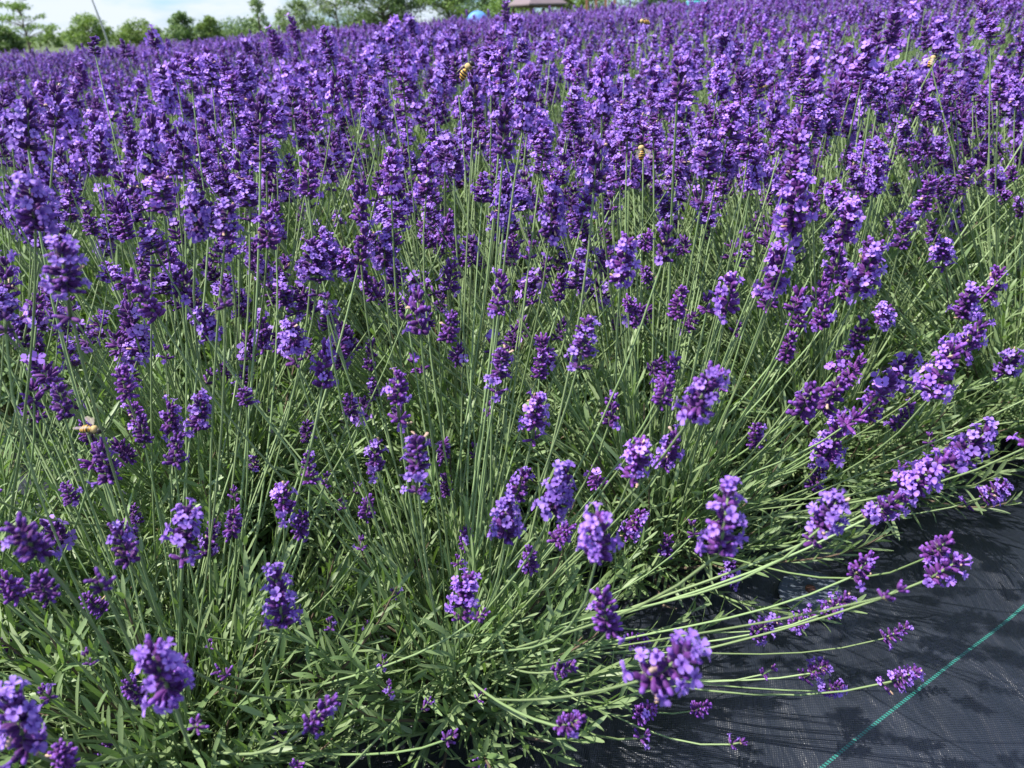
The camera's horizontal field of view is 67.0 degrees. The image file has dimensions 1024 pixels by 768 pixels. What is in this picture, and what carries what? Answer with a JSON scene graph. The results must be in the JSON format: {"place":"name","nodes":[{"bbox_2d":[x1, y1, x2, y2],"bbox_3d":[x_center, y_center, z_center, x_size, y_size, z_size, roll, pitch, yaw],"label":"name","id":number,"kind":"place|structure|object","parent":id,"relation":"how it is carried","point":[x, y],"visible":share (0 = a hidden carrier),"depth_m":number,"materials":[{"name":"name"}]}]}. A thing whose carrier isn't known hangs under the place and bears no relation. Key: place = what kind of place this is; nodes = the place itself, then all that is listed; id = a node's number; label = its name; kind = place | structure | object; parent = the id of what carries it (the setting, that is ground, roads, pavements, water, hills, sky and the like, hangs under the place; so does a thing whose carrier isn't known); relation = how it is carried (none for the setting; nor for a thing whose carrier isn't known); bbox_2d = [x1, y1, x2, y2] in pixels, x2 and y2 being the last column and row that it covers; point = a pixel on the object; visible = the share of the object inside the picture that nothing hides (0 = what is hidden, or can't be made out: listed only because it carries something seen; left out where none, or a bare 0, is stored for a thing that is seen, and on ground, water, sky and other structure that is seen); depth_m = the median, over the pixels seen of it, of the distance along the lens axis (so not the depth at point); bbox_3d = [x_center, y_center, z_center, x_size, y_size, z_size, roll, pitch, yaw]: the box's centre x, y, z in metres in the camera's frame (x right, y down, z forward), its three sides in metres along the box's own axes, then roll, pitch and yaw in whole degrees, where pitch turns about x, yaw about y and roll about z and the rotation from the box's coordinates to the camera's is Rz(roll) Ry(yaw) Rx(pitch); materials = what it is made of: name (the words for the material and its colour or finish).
{"place":"outdoors","nodes":[
{"label":"outdoors","id":0,"kind":"place"},
{"bbox_2d":[0,0,756,37],"label":"sky","id":1,"kind":"structure","parent":0,"point":[59,12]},
{"bbox_2d":[0,8,1022,475],"bbox_3d":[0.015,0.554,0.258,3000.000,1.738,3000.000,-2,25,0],"label":"ground","id":2,"kind":"structure","parent":0,"point":[258,368],"depth_m":1.51,"materials":[{"name":"soil"}]},
{"bbox_2d":[0,24,27,53],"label":"round bush","id":3,"kind":"object","parent":2,"relation":"on","point":[12,39],"visible":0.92,"depth_m":76.04,"materials":[{"name":"green plant"}]},
{"bbox_2d":[0,0,60,53],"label":"tree","id":4,"kind":"object","parent":2,"relation":"on","point":[14,6],"visible":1,"depth_m":71.65,"materials":[{"name":"green plant"}]},
{"bbox_2d":[0,63,64,187],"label":"lavender plant","id":5,"kind":"object","parent":2,"relation":"on","point":[50,68],"visible":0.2,"depth_m":2.67,"materials":[{"name":"purple plant"}]},
{"bbox_2d":[0,86,115,272],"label":"lavender plant","id":6,"kind":"object","parent":2,"relation":"on","point":[22,89],"visible":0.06,"depth_m":1.91,"materials":[{"name":"purple plant"}]},
{"bbox_2d":[3,60,147,196],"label":"lavender plant","id":7,"kind":"object","parent":2,"relation":"on","point":[14,75],"visible":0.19,"depth_m":2.47,"materials":[{"name":"purple plant"}]},
{"bbox_2d":[61,12,119,48],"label":"round bush","id":8,"kind":"object","parent":2,"relation":"on","point":[82,25],"visible":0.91,"depth_m":89.85,"materials":[{"name":"green plant"}]},
{"bbox_2d":[0,87,196,260],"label":"lavender plant","id":9,"kind":"object","parent":2,"relation":"on","point":[88,96],"visible":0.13,"depth_m":1.91,"materials":[{"name":"purple plant"}]},
{"bbox_2d":[0,88,198,423],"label":"lavender plant","id":10,"kind":"object","parent":2,"relation":"on","point":[21,154],"visible":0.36,"depth_m":1.14,"materials":[{"name":"purple plant"}]},
{"bbox_2d":[52,43,152,123],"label":"lavender plant","id":11,"kind":"object","parent":2,"relation":"on","point":[117,65],"visible":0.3,"depth_m":4.82,"materials":[{"name":"purple plant"}]},
{"bbox_2d":[43,65,171,151],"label":"lavender plant","id":12,"kind":"object","parent":2,"relation":"on","point":[126,68],"visible":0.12,"depth_m":2.87,"materials":[{"name":"purple plant"}]},
{"bbox_2d":[19,71,223,218],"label":"lavender plant","id":13,"kind":"object","parent":2,"relation":"on","point":[113,76],"visible":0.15,"depth_m":2.10,"materials":[{"name":"purple plant"}]},
{"bbox_2d":[0,57,247,348],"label":"lavender plant","id":14,"kind":"object","parent":2,"relation":"on","point":[81,74],"visible":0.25,"depth_m":1.37,"materials":[{"name":"purple plant"}]},
{"bbox_2d":[58,38,211,158],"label":"lavender plant","id":15,"kind":"object","parent":2,"relation":"on","point":[120,72],"visible":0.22,"depth_m":2.64,"materials":[{"name":"purple plant"}]},
{"bbox_2d":[110,17,164,47],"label":"round bush","id":16,"kind":"object","parent":2,"relation":"on","point":[127,35],"visible":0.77,"depth_m":93.37,"materials":[{"name":"green plant"}]},
{"bbox_2d":[0,58,353,389],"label":"lavender plant","id":17,"kind":"object","parent":2,"relation":"on","point":[169,100],"visible":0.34,"depth_m":1.17,"materials":[{"name":"purple plant"}]},
{"bbox_2d":[162,10,201,45],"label":"round bush","id":18,"kind":"object","parent":2,"relation":"on","point":[179,32],"visible":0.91,"depth_m":90.07,"materials":[{"name":"green plant"}]},
{"bbox_2d":[195,15,227,44],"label":"round bush","id":19,"kind":"object","parent":2,"relation":"on","point":[204,28],"visible":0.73,"depth_m":92.00,"materials":[{"name":"green plant"}]},
{"bbox_2d":[7,14,438,47],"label":"hedge","id":20,"kind":"object","parent":2,"relation":"on","point":[50,35],"visible":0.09,"depth_m":108.38,"materials":[{"name":"green plant"}]},
{"bbox_2d":[61,24,413,310],"bbox_3d":[-0.543,-0.414,1.554,0.637,0.536,0.617,-11,29,-34],"label":"lavender plant","id":21,"kind":"object","parent":2,"relation":"on","point":[123,100],"visible":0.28,"depth_m":1.45,"materials":[{"name":"purple plant"}]},
{"bbox_2d":[184,42,293,151],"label":"lavender plant","id":22,"kind":"object","parent":2,"relation":"on","point":[223,50],"visible":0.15,"depth_m":3.06,"materials":[{"name":"purple plant"}]},
{"bbox_2d":[218,15,277,42],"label":"round bush","id":23,"kind":"object","parent":2,"relation":"on","point":[246,23],"visible":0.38,"depth_m":100.38,"materials":[{"name":"green plant"}]},
{"bbox_2d":[246,0,271,40],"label":"slender tree","id":24,"kind":"object","parent":2,"relation":"on","point":[257,5],"visible":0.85,"depth_m":89.75,"materials":[{"name":"green plant"}]},
{"bbox_2d":[274,0,326,37],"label":"leafy tree","id":25,"kind":"object","parent":2,"relation":"on","point":[299,6],"visible":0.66,"depth_m":89.40,"materials":[{"name":"green plant"}]},
{"bbox_2d":[249,29,375,134],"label":"lavender plant","id":26,"kind":"object","parent":2,"relation":"on","point":[351,48],"visible":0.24,"depth_m":3.17,"materials":[{"name":"purple plant"}]},
{"bbox_2d":[226,43,404,218],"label":"lavender plant","id":27,"kind":"object","parent":2,"relation":"on","point":[296,48],"visible":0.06,"depth_m":2.12,"materials":[{"name":"purple plant"}]},
{"bbox_2d":[140,25,515,347],"bbox_3d":[-0.296,-0.330,1.353,0.643,0.534,0.644,-16,35,-18],"label":"lavender plant","id":28,"kind":"object","parent":2,"relation":"on","point":[440,77],"visible":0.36,"depth_m":1.29,"materials":[{"name":"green plant"}]},
{"bbox_2d":[299,0,365,32],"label":"leafy tree","id":29,"kind":"object","parent":2,"relation":"on","point":[325,10],"visible":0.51,"depth_m":95.93,"materials":[{"name":"green plant"}]},
{"bbox_2d":[170,12,515,283],"bbox_3d":[-0.307,-0.491,1.647,0.671,0.557,0.672,-29,38,-33],"label":"lavender plant","id":30,"kind":"object","parent":2,"relation":"on","point":[422,52],"visible":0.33,"depth_m":1.52,"materials":[{"name":"purple plant"}]},
{"bbox_2d":[336,0,428,31],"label":"leafy tree","id":31,"kind":"object","parent":2,"relation":"on","point":[382,7],"visible":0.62,"depth_m":88.83,"materials":[{"name":"green plant"}]},
{"bbox_2d":[331,20,435,118],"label":"lavender plant","id":32,"kind":"object","parent":2,"relation":"on","point":[361,38],"visible":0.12,"depth_m":3.27,"materials":[{"name":"purple plant"}]},
{"bbox_2d":[308,26,486,186],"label":"lavender plant","id":33,"kind":"object","parent":2,"relation":"on","point":[432,29],"visible":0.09,"depth_m":2.27,"materials":[{"name":"purple plant"}]},
{"bbox_2d":[334,29,466,145],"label":"lavender plant","id":34,"kind":"object","parent":2,"relation":"on","point":[353,32],"visible":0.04,"depth_m":2.51,"materials":[{"name":"purple plant"}]},
{"bbox_2d":[413,0,486,27],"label":"leafy tree","id":35,"kind":"object","parent":2,"relation":"on","point":[448,7],"visible":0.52,"depth_m":88.49,"materials":[{"name":"green plant"}]},
{"bbox_2d":[311,0,594,236],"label":"lavender plant","id":36,"kind":"object","parent":2,"relation":"on","point":[449,44],"visible":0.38,"depth_m":1.68,"materials":[{"name":"purple plant"}]},
{"bbox_2d":[407,26,566,122],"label":"lavender plant","id":37,"kind":"object","parent":2,"relation":"on","point":[470,32],"visible":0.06,"depth_m":2.68,"materials":[{"name":"purple plant"}]},
{"bbox_2d":[459,0,516,26],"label":"leafy tree","id":38,"kind":"object","parent":2,"relation":"on","point":[480,5],"visible":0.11,"depth_m":106.04,"materials":[{"name":"green plant"}]},
{"bbox_2d":[334,15,653,297],"bbox_3d":[-0.049,-0.436,1.550,0.607,0.528,0.628,-18,26,-41],"label":"lavender plant","id":39,"kind":"object","parent":2,"relation":"on","point":[492,37],"visible":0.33,"depth_m":1.47,"materials":[{"name":"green plant"}]},
{"bbox_2d":[411,18,580,179],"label":"lavender plant","id":40,"kind":"object","parent":2,"relation":"on","point":[476,41],"visible":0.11,"depth_m":2.39,"materials":[{"name":"purple plant"}]},
{"bbox_2d":[0,172,1023,767],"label":"weed fabric","id":41,"kind":"object","parent":2,"relation":"on","point":[960,644],"visible":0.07,"depth_m":0.71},
{"bbox_2d":[0,80,291,767],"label":"lavender plant","id":42,"kind":"object","parent":41,"relation":"on","point":[34,215],"visible":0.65,"depth_m":0.64,"materials":[{"name":"green plant"}]},
{"bbox_2d":[0,35,481,646],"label":"lavender plant","id":43,"kind":"object","parent":41,"relation":"on","point":[124,387],"visible":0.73,"depth_m":0.74,"materials":[{"name":"green plant"}]},
{"bbox_2d":[0,87,490,767],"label":"lavender plant","id":44,"kind":"object","parent":41,"relation":"on","point":[166,725],"visible":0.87,"depth_m":0.54,"materials":[{"name":"green plant"}]},
{"bbox_2d":[72,416,104,439],"bbox_3d":[-0.228,0.025,0.419,0.015,0.008,0.013,7,31,5],"label":"honeybee","id":45,"kind":"object","parent":44,"relation":"on","point":[94,429],"visible":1,"depth_m":0.42,"materials":[{"name":"yellow"}]},
{"bbox_2d":[106,25,742,594],"bbox_3d":[-0.074,-0.113,0.908,0.591,0.565,0.624,12,28,27],"label":"lavender plant","id":46,"kind":"object","parent":41,"relation":"on","point":[346,269],"visible":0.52,"depth_m":0.84,"materials":[{"name":"green plant"}]},
{"bbox_2d":[79,39,972,767],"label":"lavender plant","id":47,"kind":"object","parent":41,"relation":"on","point":[489,655],"visible":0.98,"depth_m":0.57,"materials":[{"name":"green plant"}]},
{"bbox_2d":[341,50,933,476],"bbox_3d":[0.119,-0.178,1.076,0.690,0.530,0.620,-2,25,0],"label":"lavender plant","id":48,"kind":"object","parent":41,"relation":"on","point":[717,80],"visible":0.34,"depth_m":0.97,"materials":[{"name":"purple plant"}]},
{"bbox_2d":[294,53,1023,637],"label":"lavender plant","id":49,"kind":"object","parent":41,"relation":"on","point":[808,401],"visible":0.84,"depth_m":0.72,"materials":[{"name":"green plant"}]},
{"bbox_2d":[523,45,1023,551],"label":"lavender plant","id":50,"kind":"object","parent":41,"relation":"on","point":[917,431],"visible":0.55,"depth_m":0.88,"materials":[{"name":"plant"}]},
{"bbox_2d":[560,1,1023,388],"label":"lavender plant","id":51,"kind":"object","parent":41,"relation":"on","point":[892,42],"visible":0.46,"depth_m":1.03,"materials":[{"name":"purple plant"}]},
{"bbox_2d":[778,570,842,614],"bbox_3d":[0.306,0.212,0.793,0.063,0.012,0.063,-10,26,-18],"label":"ground peg","id":52,"kind":"object","parent":41,"relation":"on","point":[790,586],"visible":0.81,"depth_m":0.79,"materials":[{"name":"grey metal"}]},
{"bbox_2d":[659,0,1023,333],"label":"lavender plant","id":53,"kind":"object","parent":41,"relation":"on","point":[912,13],"visible":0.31,"depth_m":1.23,"materials":[{"name":"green plant"}]},
{"bbox_2d":[735,0,1023,456],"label":"lavender plant","id":54,"kind":"object","parent":41,"relation":"on","point":[1003,338],"visible":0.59,"depth_m":0.95,"materials":[{"name":"plant"}]},
{"bbox_2d":[820,28,1023,312],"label":"lavender plant","id":55,"kind":"object","parent":41,"relation":"on","point":[953,58],"visible":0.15,"depth_m":1.34,"materials":[{"name":"purple plant"}]},
{"bbox_2d":[905,30,1023,317],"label":"lavender plant","id":56,"kind":"object","parent":41,"relation":"on","point":[1010,174],"visible":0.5,"depth_m":1.07,"materials":[{"name":"purple plant"}]},
{"bbox_2d":[906,48,1022,238],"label":"lavender plant","id":57,"kind":"object","parent":41,"relation":"on","point":[998,64],"visible":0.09,"depth_m":1.55,"materials":[{"name":"purple plant"}]},
{"bbox_2d":[483,0,556,18],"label":"leafy tree","id":58,"kind":"object","parent":2,"relation":"on","point":[497,8],"visible":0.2,"depth_m":97.66,"materials":[{"name":"green plant"}]},
{"bbox_2d":[508,0,567,25],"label":"pavilion","id":59,"kind":"structure","parent":2,"relation":"on","point":[531,4],"depth_m":40.59,"materials":[{"name":"brown wood"}]},
{"bbox_2d":[475,29,626,145],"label":"lavender plant","id":60,"kind":"object","parent":2,"relation":"on","point":[578,43],"visible":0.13,"depth_m":2.54,"materials":[{"name":"purple plant"}]},
{"bbox_2d":[497,13,637,130],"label":"lavender plant","id":61,"kind":"object","parent":2,"relation":"on","point":[536,30],"visible":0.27,"depth_m":2.78,"materials":[{"name":"purple plant"}]},
{"bbox_2d":[529,5,613,70],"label":"lavender plant","id":62,"kind":"object","parent":2,"relation":"on","point":[556,17],"visible":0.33,"depth_m":4.86,"materials":[{"name":"purple plant"}]},
{"bbox_2d":[540,0,616,17],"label":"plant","id":63,"kind":"object","parent":2,"relation":"on","point":[578,3],"visible":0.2,"depth_m":89.32,"materials":[{"name":"green plant"}]},
{"bbox_2d":[452,32,726,263],"bbox_3d":[0.166,-0.500,1.690,0.589,0.486,0.603,2,31,3],"label":"lavender plant","id":64,"kind":"object","parent":2,"relation":"on","point":[637,85],"visible":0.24,"depth_m":1.64,"materials":[{"name":"purple plant"}]},
{"bbox_2d":[511,72,671,217],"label":"lavender plant","id":65,"kind":"object","parent":2,"relation":"on","point":[559,100],"visible":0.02,"depth_m":1.90,"materials":[{"name":"purple plant"}]},
{"bbox_2d":[545,24,652,132],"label":"lavender plant","id":66,"kind":"object","parent":2,"relation":"on","point":[590,29],"visible":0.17,"depth_m":2.99,"materials":[{"name":"purple plant"}]},
{"bbox_2d":[563,26,679,131],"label":"lavender plant","id":67,"kind":"object","parent":2,"relation":"on","point":[623,42],"visible":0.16,"depth_m":2.67,"materials":[{"name":"purple plant"}]},
{"bbox_2d":[580,11,671,74],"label":"lavender plant","id":68,"kind":"object","parent":2,"relation":"on","point":[591,22],"visible":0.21,"depth_m":3.97,"materials":[{"name":"purple plant"}]},
{"bbox_2d":[601,0,692,13],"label":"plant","id":69,"kind":"object","parent":2,"relation":"on","point":[650,2],"visible":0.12,"depth_m":84.63,"materials":[{"name":"green plant"}]},
{"bbox_2d":[587,0,708,80],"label":"lavender plant","id":70,"kind":"object","parent":2,"relation":"on","point":[621,14],"visible":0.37,"depth_m":3.72,"materials":[{"name":"purple plant"}]},
{"bbox_2d":[546,15,765,200],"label":"lavender plant","id":71,"kind":"object","parent":2,"relation":"on","point":[686,49],"visible":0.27,"depth_m":1.96,"materials":[{"name":"purple plant"}]},
{"bbox_2d":[616,0,721,75],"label":"lavender plant","id":72,"kind":"object","parent":2,"relation":"on","point":[661,8],"visible":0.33,"depth_m":4.11,"materials":[{"name":"purple plant"}]},
{"bbox_2d":[554,16,795,250],"bbox_3d":[0.377,-0.537,1.717,0.580,0.504,0.599,-4,28,3],"label":"lavender plant","id":73,"kind":"object","parent":2,"relation":"on","point":[699,55],"visible":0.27,"depth_m":1.68,"materials":[{"name":"purple plant"}]},
{"bbox_2d":[611,17,745,124],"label":"lavender plant","id":74,"kind":"object","parent":2,"relation":"on","point":[676,33],"visible":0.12,"depth_m":2.87,"materials":[{"name":"purple plant"}]},
{"bbox_2d":[638,5,725,62],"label":"lavender plant","id":75,"kind":"object","parent":2,"relation":"on","point":[672,16],"visible":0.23,"depth_m":3.94,"materials":[{"name":"purple plant"}]},
{"bbox_2d":[615,1,826,173],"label":"lavender plant","id":76,"kind":"object","parent":2,"relation":"on","point":[729,18],"visible":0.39,"depth_m":2.15,"materials":[{"name":"purple plant"}]},
{"bbox_2d":[678,0,768,66],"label":"lavender plant","id":77,"kind":"object","parent":2,"relation":"on","point":[718,7],"visible":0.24,"depth_m":3.93,"materials":[{"name":"purple plant"}]},
{"bbox_2d":[657,10,792,107],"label":"lavender plant","id":78,"kind":"object","parent":2,"relation":"on","point":[710,31],"visible":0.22,"depth_m":3.22,"materials":[{"name":"purple plant"}]},
{"bbox_2d":[683,12,787,122],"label":"lavender plant","id":79,"kind":"object","parent":2,"relation":"on","point":[701,38],"visible":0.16,"depth_m":2.93,"materials":[{"name":"purple plant"}]},
{"bbox_2d":[646,46,846,222],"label":"lavender plant","id":80,"kind":"object","parent":2,"relation":"on","point":[708,66],"visible":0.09,"depth_m":1.82,"materials":[{"name":"purple plant"}]},
{"bbox_2d":[706,0,808,68],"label":"lavender plant","id":81,"kind":"object","parent":2,"relation":"on","point":[760,1],"visible":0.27,"depth_m":4.13,"materials":[{"name":"purple plant"}]},
{"bbox_2d":[702,10,825,78],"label":"lavender plant","id":82,"kind":"object","parent":2,"relation":"on","point":[795,30],"visible":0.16,"depth_m":3.30,"materials":[{"name":"purple plant"}]},
{"bbox_2d":[681,4,854,157],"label":"lavender plant","id":83,"kind":"object","parent":2,"relation":"on","point":[774,21],"visible":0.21,"depth_m":2.29,"materials":[{"name":"purple plant"}]},
{"bbox_2d":[737,13,842,123],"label":"lavender plant","id":84,"kind":"object","parent":2,"relation":"on","point":[800,22],"visible":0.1,"depth_m":3.12,"materials":[{"name":"purple plant"}]},
{"bbox_2d":[739,0,854,74],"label":"lavender plant","id":85,"kind":"object","parent":2,"relation":"on","point":[790,7],"visible":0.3,"depth_m":3.42,"materials":[{"name":"purple plant"}]},
{"bbox_2d":[777,12,888,84],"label":"lavender plant","id":86,"kind":"object","parent":2,"relation":"on","point":[820,27],"visible":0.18,"depth_m":3.20,"materials":[{"name":"purple plant"}]},
{"bbox_2d":[741,10,938,197],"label":"lavender plant","id":87,"kind":"object","parent":2,"relation":"on","point":[829,40],"visible":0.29,"depth_m":1.96,"materials":[{"name":"purple plant"}]},
{"bbox_2d":[788,0,898,81],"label":"lavender plant","id":88,"kind":"object","parent":2,"relation":"on","point":[861,7],"visible":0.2,"depth_m":3.56,"materials":[{"name":"purple plant"}]},
{"bbox_2d":[794,0,922,80],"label":"lavender plant","id":89,"kind":"object","parent":2,"relation":"on","point":[796,7],"visible":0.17,"depth_m":3.42,"materials":[{"name":"purple plant"}]},
{"bbox_2d":[786,16,948,153],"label":"lavender plant","id":90,"kind":"object","parent":2,"relation":"on","point":[860,28],"visible":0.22,"depth_m":2.39,"materials":[{"name":"purple plant"}]},
{"bbox_2d":[820,15,983,149],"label":"lavender plant","id":91,"kind":"object","parent":2,"relation":"on","point":[867,19],"visible":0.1,"depth_m":2.56,"materials":[{"name":"purple plant"}]},
{"bbox_2d":[830,0,981,73],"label":"lavender plant","id":92,"kind":"object","parent":2,"relation":"on","point":[908,2],"visible":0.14,"depth_m":3.47,"materials":[{"name":"purple plant"}]},
{"bbox_2d":[811,0,1021,182],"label":"lavender plant","id":93,"kind":"object","parent":2,"relation":"on","point":[993,6],"visible":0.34,"depth_m":2.14,"materials":[{"name":"purple plant"}]},
{"bbox_2d":[823,0,1023,95],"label":"lavender plant","id":94,"kind":"object","parent":2,"relation":"on","point":[945,6],"visible":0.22,"depth_m":2.62,"materials":[{"name":"purple plant"}]},
{"bbox_2d":[885,0,999,72],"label":"lavender plant","id":95,"kind":"object","parent":2,"relation":"on","point":[936,12],"visible":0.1,"depth_m":3.50,"materials":[{"name":"purple plant"}]},
{"bbox_2d":[885,35,1023,163],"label":"lavender plant","id":96,"kind":"object","parent":2,"relation":"on","point":[955,64],"visible":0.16,"depth_m":2.35,"materials":[{"name":"purple plant"}]},
{"bbox_2d":[904,0,1023,131],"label":"lavender plant","id":97,"kind":"object","parent":2,"relation":"on","point":[965,4],"visible":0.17,"depth_m":2.40,"materials":[{"name":"purple plant"}]},
{"bbox_2d":[944,0,1017,103],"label":"lavender plant","id":98,"kind":"object","parent":2,"relation":"on","point":[960,8],"visible":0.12,"depth_m":2.87,"materials":[{"name":"purple plant"}]},
{"bbox_2d":[0,0,1022,83],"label":"lavender field","id":99,"kind":"structure","parent":0,"point":[140,48],"depth_m":8.95,"materials":[{"name":"purple plant"}]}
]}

